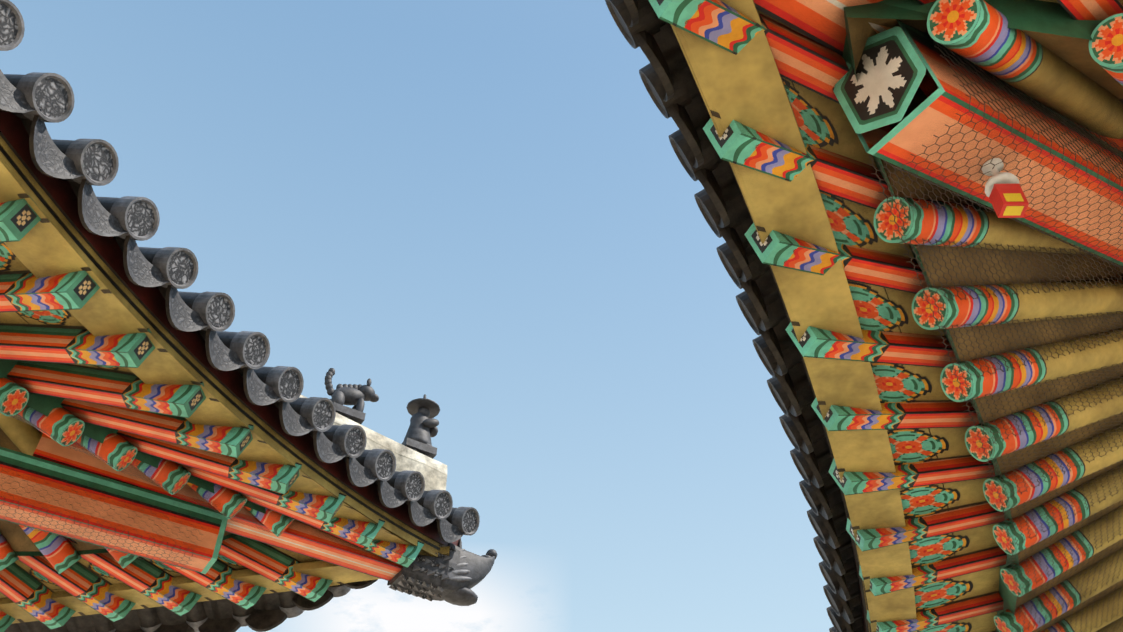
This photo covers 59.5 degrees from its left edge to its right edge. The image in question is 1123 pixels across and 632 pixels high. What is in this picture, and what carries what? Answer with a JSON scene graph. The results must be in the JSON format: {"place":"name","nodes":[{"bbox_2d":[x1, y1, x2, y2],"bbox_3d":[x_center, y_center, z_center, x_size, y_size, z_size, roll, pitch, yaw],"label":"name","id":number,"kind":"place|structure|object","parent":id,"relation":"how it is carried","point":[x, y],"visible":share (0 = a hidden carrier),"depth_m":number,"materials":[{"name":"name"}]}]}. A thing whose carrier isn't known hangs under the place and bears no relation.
{"place":"outdoors","nodes":[
{"label":"outdoors","id":0,"kind":"place"},
{"bbox_2d":[0,433,402,580],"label":"corner beam","id":1,"kind":"structure","parent":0,"point":[74,467],"depth_m":5.57,"materials":[{"name":"red wood"}]},
{"bbox_2d":[0,195,424,631],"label":"rafters","id":2,"kind":"object","parent":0,"point":[139,414],"visible":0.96,"depth_m":5.24,"materials":[{"name":"multicoloured wood"}]},
{"bbox_2d":[0,110,459,623],"bbox_3d":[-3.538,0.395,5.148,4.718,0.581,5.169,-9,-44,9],"label":"eave soffit boards","id":3,"kind":"object","parent":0,"point":[39,249],"visible":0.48,"depth_m":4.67,"materials":[{"name":"yellow wood"}]},
{"bbox_2d":[0,0,479,631],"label":"roof tiles","id":4,"kind":"object","parent":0,"point":[34,100],"visible":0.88,"depth_m":4.86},
{"bbox_2d":[300,395,446,490],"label":"roof ridge","id":5,"kind":"structure","parent":0,"point":[433,472],"depth_m":6.84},
{"bbox_2d":[0,0,832,631],"label":"sky","id":6,"kind":"structure","parent":0,"point":[487,210],"materials":[{"name":"blue"}]},
{"bbox_2d":[671,0,916,631],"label":"eave soffit boards","id":7,"kind":"object","parent":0,"point":[745,86],"visible":0.48,"depth_m":3.45,"materials":[{"name":"yellow wood"}]},
{"bbox_2d":[605,0,1122,631],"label":"roof tiles","id":8,"kind":"object","parent":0,"point":[667,78],"visible":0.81,"depth_m":3.82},
{"bbox_2d":[649,0,1122,631],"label":"rafters","id":9,"kind":"object","parent":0,"point":[997,46],"visible":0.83,"depth_m":3.73,"materials":[{"name":"multicoloured wood"}]},
{"bbox_2d":[675,0,1122,631],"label":"eave boards","id":10,"kind":"object","parent":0,"point":[1053,26],"visible":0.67,"depth_m":3.83,"materials":[{"name":"green wood"}]},
{"bbox_2d":[753,0,1122,265],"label":"corner beam","id":11,"kind":"structure","parent":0,"point":[897,67],"depth_m":2.90,"materials":[{"name":"red wood"}]},
{"bbox_3d":[-11.857,-1.773,0.164,12.000,6.200,12.000,-9,-44,9],"label":"gate","id":12,"kind":"object","parent":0,"visible":0},
{"bbox_2d":[0,409,269,569],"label":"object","id":13,"kind":"object","parent":12,"relation":"attached to","point":[33,425],"visible":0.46,"depth_m":5.40,"materials":[{"name":"paint"}]},
{"bbox_2d":[324,368,378,423],"bbox_3d":[-1.505,0.588,7.000,0.422,0.406,0.168,24,-48,-23],"label":"animal figurine","id":14,"kind":"object","parent":12,"relation":"attached to","point":[355,395],"visible":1,"depth_m":6.95,"materials":[{"name":"paint"}]},
{"bbox_2d":[402,394,439,458],"bbox_3d":[-1.029,0.795,7.224,0.264,0.564,0.246,24,-48,-23],"label":"figurine","id":15,"kind":"object","parent":12,"relation":"attached to","point":[424,423],"visible":0.96,"depth_m":7.15,"materials":[{"name":"paint"}]},
{"bbox_2d":[387,538,496,605],"bbox_3d":[-0.764,1.691,6.619,0.725,0.470,0.313,24,-48,-22],"label":"dragon head ornament","id":16,"kind":"object","parent":12,"relation":"attached to","point":[456,575],"visible":0.75,"depth_m":6.45,"materials":[{"name":"paint"}]},
{"label":"ground","id":17,"kind":"structure","parent":0,"visible":0},
{"bbox_3d":[11.412,5.162,6.897,12.000,6.200,12.000,-8,-44,8],"label":"hall","id":18,"kind":"object","parent":17,"relation":"on","visible":0},
{"bbox_2d":[868,36,1122,631],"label":"netting","id":19,"kind":"object","parent":18,"relation":"attached to","point":[979,204],"visible":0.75,"depth_m":3.58,"materials":[{"name":"paint"}]},
{"bbox_2d":[981,158,1028,217],"bbox_3d":[1.311,-0.465,3.000,0.099,0.437,0.099,0,-43,1],"label":"security lamp","id":20,"kind":"object","parent":18,"relation":"attached to","point":[1004,192],"visible":0.9,"depth_m":2.88,"materials":[{"name":"paint"}]}
]}

